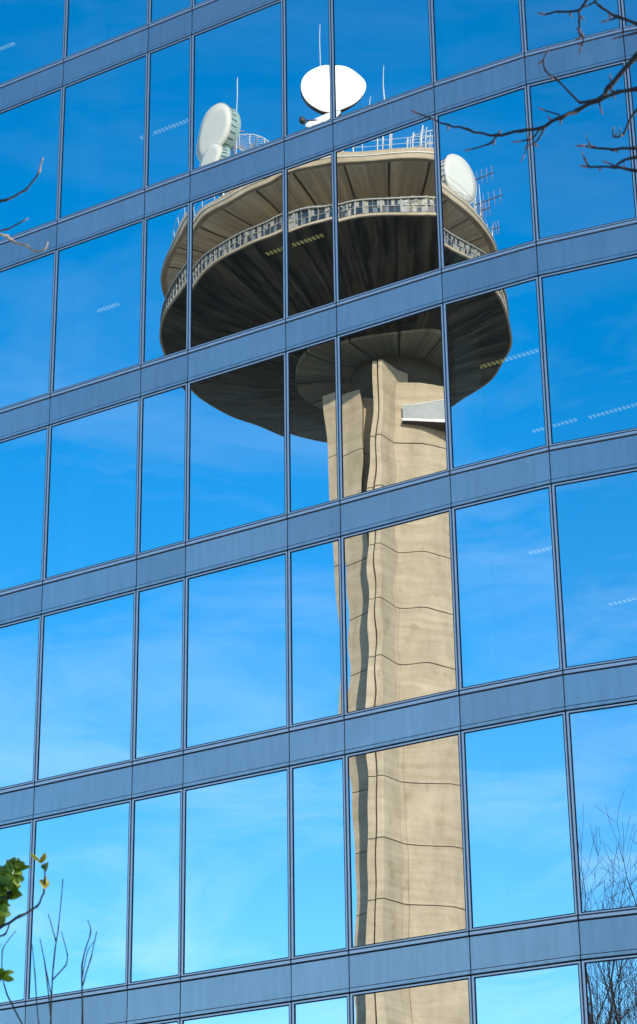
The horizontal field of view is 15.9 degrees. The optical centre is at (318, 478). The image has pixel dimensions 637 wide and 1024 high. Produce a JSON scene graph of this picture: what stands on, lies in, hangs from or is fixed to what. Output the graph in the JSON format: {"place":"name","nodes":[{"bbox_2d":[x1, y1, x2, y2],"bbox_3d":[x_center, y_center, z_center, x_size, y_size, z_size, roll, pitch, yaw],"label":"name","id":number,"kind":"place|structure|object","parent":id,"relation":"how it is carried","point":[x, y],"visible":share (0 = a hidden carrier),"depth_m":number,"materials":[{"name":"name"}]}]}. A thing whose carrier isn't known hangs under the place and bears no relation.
{"place":"outdoors","nodes":[
{"label":"outdoors","id":0,"kind":"place"},
{"bbox_2d":[0,853,48,981],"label":"leafy branch","id":1,"kind":"object","parent":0,"point":[11,873],"visible":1,"depth_m":10.05,"materials":[{"name":"green plant"}]},
{"bbox_2d":[0,157,48,251],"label":"bare tree","id":2,"kind":"object","parent":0,"point":[5,229],"visible":1,"depth_m":10.36,"materials":[{"name":"brown plant"}]},
{"bbox_2d":[1,879,96,1023],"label":"bare sapling","id":3,"kind":"object","parent":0,"point":[82,984],"visible":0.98,"depth_m":10.55,"materials":[{"name":"brown plant"}]},
{"bbox_2d":[0,0,636,1023],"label":"office building","id":4,"kind":"structure","parent":0,"point":[318,520],"depth_m":36.42,"materials":[{"name":"metal"}]},
{"bbox_2d":[0,820,33,1005],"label":"window","id":5,"kind":"structure","parent":4,"relation":"in","point":[16,840],"depth_m":36.75,"materials":[{"name":"glass"}]},
{"bbox_2d":[0,615,41,790],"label":"window","id":6,"kind":"structure","parent":4,"relation":"in","point":[20,641],"depth_m":38.41,"materials":[{"name":"glass"}]},
{"bbox_2d":[0,426,48,592],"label":"window","id":7,"kind":"structure","parent":4,"relation":"in","point":[23,457],"depth_m":39.97,"materials":[{"name":"glass"}]},
{"bbox_2d":[0,251,56,409],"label":"window","id":8,"kind":"structure","parent":4,"relation":"in","point":[27,288],"depth_m":41.52,"materials":[{"name":"glass"}]},
{"bbox_2d":[0,87,62,241],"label":"window","id":9,"kind":"structure","parent":4,"relation":"in","point":[30,131],"depth_m":43.10,"materials":[{"name":"glass"}]},
{"bbox_2d":[0,0,66,84],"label":"window","id":10,"kind":"structure","parent":4,"relation":"in","point":[32,32],"depth_m":44.40,"materials":[{"name":"glass"}]},
{"bbox_2d":[26,800,131,1000],"bbox_3d":[-3.799,6.710,36.222,1.973,2.955,0.060,-15,-29,29],"label":"window","id":11,"kind":"structure","parent":4,"relation":"in","point":[89,849],"depth_m":36.19,"materials":[{"name":"glass"}]},
{"bbox_2d":[35,591,136,782],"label":"window","id":12,"kind":"structure","parent":4,"relation":"in","point":[87,675],"depth_m":37.71,"materials":[{"name":"glass"}]},
{"bbox_2d":[43,398,140,580],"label":"window","id":13,"kind":"structure","parent":4,"relation":"in","point":[92,503],"depth_m":39.22,"materials":[{"name":"glass"}]},
{"bbox_2d":[51,219,144,393],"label":"window","id":14,"kind":"structure","parent":4,"relation":"in","point":[97,330],"depth_m":40.73,"materials":[{"name":"glass"}]},
{"bbox_2d":[58,53,147,219],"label":"window","id":15,"kind":"structure","parent":4,"relation":"in","point":[104,129],"depth_m":42.25,"materials":[{"name":"glass"}]},
{"bbox_2d":[64,0,148,58],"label":"window","id":16,"kind":"structure","parent":4,"relation":"in","point":[90,24],"depth_m":43.45,"materials":[{"name":"glass"}]},
{"bbox_2d":[128,789,182,984],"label":"window","id":17,"kind":"structure","parent":4,"relation":"in","point":[155,924],"depth_m":35.47,"materials":[{"name":"glass"}]},
{"bbox_2d":[133,578,185,760],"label":"window","id":18,"kind":"structure","parent":4,"relation":"in","point":[159,692],"depth_m":36.99,"materials":[{"name":"glass"}]},
{"bbox_2d":[137,383,187,554],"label":"window","id":19,"kind":"structure","parent":4,"relation":"in","point":[162,508],"depth_m":38.51,"materials":[{"name":"glass"}]},
{"bbox_2d":[149,1019,180,1023],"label":"window","id":20,"kind":"structure","parent":4,"relation":"in","point":[178,1021],"depth_m":34.43,"materials":[{"name":"glass"}]},
{"bbox_2d":[142,203,189,364],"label":"window","id":21,"kind":"structure","parent":4,"relation":"in","point":[165,324],"depth_m":40.02,"materials":[{"name":"glass"}]},
{"bbox_2d":[145,36,191,188],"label":"window","id":22,"kind":"structure","parent":4,"relation":"in","point":[169,93],"depth_m":41.53,"materials":[{"name":"glass"}]},
{"bbox_2d":[149,0,192,24],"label":"window","id":23,"kind":"structure","parent":4,"relation":"in","point":[159,10],"depth_m":42.58,"materials":[{"name":"glass"}]},
{"bbox_2d":[193,0,208,6],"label":"window","id":24,"kind":"structure","parent":4,"relation":"in","point":[195,2],"depth_m":42.16,"materials":[{"name":"glass"}]},
{"bbox_2d":[181,767,291,976],"bbox_3d":[-1.259,6.007,34.788,1.973,2.955,0.060,-15,-29,29],"label":"window","id":25,"kind":"structure","parent":4,"relation":"in","point":[236,865],"depth_m":34.75,"materials":[{"name":"glass"}]},
{"bbox_2d":[181,1003,291,1023],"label":"window","id":26,"kind":"structure","parent":4,"relation":"in","point":[280,1013],"depth_m":33.69,"materials":[{"name":"glass"}]},
{"bbox_2d":[186,353,287,541],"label":"window","id":27,"kind":"structure","parent":4,"relation":"in","point":[237,474],"depth_m":37.78,"materials":[{"name":"glass"}]},
{"bbox_2d":[184,551,289,749],"bbox_3d":[-1.308,2.741,36.302,1.973,2.955,0.060,-15,-29,29],"label":"window","id":28,"kind":"structure","parent":4,"relation":"in","point":[237,616],"depth_m":36.27,"materials":[{"name":"glass"}]},
{"bbox_2d":[191,0,284,171],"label":"window","id":29,"kind":"structure","parent":4,"relation":"in","point":[237,107],"depth_m":40.81,"materials":[{"name":"glass"}]},
{"bbox_2d":[189,169,286,349],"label":"window","id":30,"kind":"structure","parent":4,"relation":"in","point":[237,276],"depth_m":39.30,"materials":[{"name":"glass"}]},
{"bbox_2d":[283,0,332,137],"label":"window","id":31,"kind":"structure","parent":4,"relation":"in","point":[308,81],"depth_m":40.05,"materials":[{"name":"glass"}]},
{"bbox_2d":[285,152,336,318],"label":"window","id":32,"kind":"structure","parent":4,"relation":"in","point":[310,236],"depth_m":38.58,"materials":[{"name":"glass"}]},
{"bbox_2d":[286,337,340,514],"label":"window","id":33,"kind":"structure","parent":4,"relation":"in","point":[313,443],"depth_m":37.07,"materials":[{"name":"glass"}]},
{"bbox_2d":[288,537,344,727],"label":"window","id":34,"kind":"structure","parent":4,"relation":"in","point":[316,649],"depth_m":35.55,"materials":[{"name":"glass"}]},
{"bbox_2d":[290,756,349,958],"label":"window","id":35,"kind":"structure","parent":4,"relation":"in","point":[318,805],"depth_m":34.04,"materials":[{"name":"glass"}]},
{"bbox_2d":[292,994,350,1023],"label":"window","id":36,"kind":"structure","parent":4,"relation":"in","point":[334,1009],"depth_m":33.07,"materials":[{"name":"glass"}]},
{"bbox_2d":[331,0,434,119],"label":"window","id":37,"kind":"structure","parent":4,"relation":"in","point":[382,50],"depth_m":39.23,"materials":[{"name":"glass"}]},
{"bbox_2d":[334,116,441,302],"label":"window","id":38,"kind":"structure","parent":4,"relation":"in","point":[388,233],"depth_m":37.86,"materials":[{"name":"glass"}]},
{"bbox_2d":[337,304,450,500],"bbox_3d":[1.184,-1.227,36.383,1.973,2.955,0.060,-15,-29,29],"label":"window","id":39,"kind":"structure","parent":4,"relation":"in","point":[394,424],"depth_m":36.35,"materials":[{"name":"glass"}]},
{"bbox_2d":[341,509,459,715],"bbox_3d":[1.232,2.039,34.869,1.973,2.955,0.060,-15,-29,29],"label":"window","id":40,"kind":"structure","parent":4,"relation":"in","point":[400,639],"depth_m":34.83,"materials":[{"name":"glass"}]},
{"bbox_2d":[346,732,469,949],"bbox_3d":[1.281,5.305,33.355,1.973,2.955,0.060,-15,-29,29],"label":"window","id":41,"kind":"structure","parent":4,"relation":"in","point":[408,878],"depth_m":33.32,"materials":[{"name":"glass"}]},
{"bbox_2d":[350,976,473,1023],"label":"window","id":42,"kind":"structure","parent":4,"relation":"in","point":[449,1001],"depth_m":32.27,"materials":[{"name":"glass"}]},
{"bbox_2d":[431,0,524,82],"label":"window","id":43,"kind":"structure","parent":4,"relation":"in","point":[468,35],"depth_m":38.24,"materials":[{"name":"glass"}]},
{"bbox_2d":[436,86,536,268],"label":"window","id":44,"kind":"structure","parent":4,"relation":"in","point":[486,195],"depth_m":37.00,"materials":[{"name":"glass"}]},
{"bbox_2d":[444,277,549,470],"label":"window","id":45,"kind":"structure","parent":4,"relation":"in","point":[495,369],"depth_m":35.50,"materials":[{"name":"glass"}]},
{"bbox_2d":[452,485,562,690],"bbox_3d":[2.807,1.621,34.018,1.653,2.955,0.060,-14,-28,26],"label":"window","id":46,"kind":"structure","parent":4,"relation":"in","point":[508,609],"depth_m":33.98,"materials":[{"name":"glass"}]},
{"bbox_2d":[461,712,578,930],"bbox_3d":[2.856,4.887,32.504,1.653,2.955,0.060,-14,-28,26],"label":"window","id":47,"kind":"structure","parent":4,"relation":"in","point":[521,866],"depth_m":32.47,"materials":[{"name":"glass"}]},
{"bbox_2d":[472,961,584,1023],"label":"window","id":48,"kind":"structure","parent":4,"relation":"in","point":[550,994],"depth_m":31.41,"materials":[{"name":"glass"}]},
{"bbox_2d":[522,0,622,52],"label":"window","id":49,"kind":"structure","parent":4,"relation":"in","point":[540,31],"depth_m":37.48,"materials":[{"name":"glass"}]},
{"bbox_2d":[527,61,636,241],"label":"window","id":50,"kind":"structure","parent":4,"relation":"in","point":[570,198],"depth_m":36.33,"materials":[{"name":"glass"}]},
{"bbox_2d":[539,255,636,446],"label":"window","id":51,"kind":"structure","parent":4,"relation":"in","point":[589,313],"depth_m":34.88,"materials":[{"name":"glass"}]},
{"bbox_2d":[552,469,636,670],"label":"window","id":52,"kind":"structure","parent":4,"relation":"in","point":[595,518],"depth_m":33.42,"materials":[{"name":"glass"}]},
{"bbox_2d":[566,701,636,914],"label":"window","id":53,"kind":"structure","parent":4,"relation":"in","point":[602,741],"depth_m":31.96,"materials":[{"name":"glass"}]},
{"bbox_2d":[582,955,636,1023],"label":"window","id":54,"kind":"structure","parent":4,"relation":"in","point":[609,984],"depth_m":30.90,"materials":[{"name":"glass"}]},
{"bbox_2d":[621,0,636,27],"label":"window","id":55,"kind":"structure","parent":4,"relation":"in","point":[629,7],"depth_m":37.06,"materials":[{"name":"glass"}]},
{"bbox_2d":[626,60,636,181],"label":"window","id":56,"kind":"structure","parent":4,"relation":"in","point":[632,71],"depth_m":36.35,"materials":[{"name":"glass"}]},
{"bbox_2d":[410,0,636,172],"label":"bare tree","id":57,"kind":"object","parent":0,"point":[612,83],"visible":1,"depth_m":9.68,"materials":[{"name":"brown plant"}]}
]}

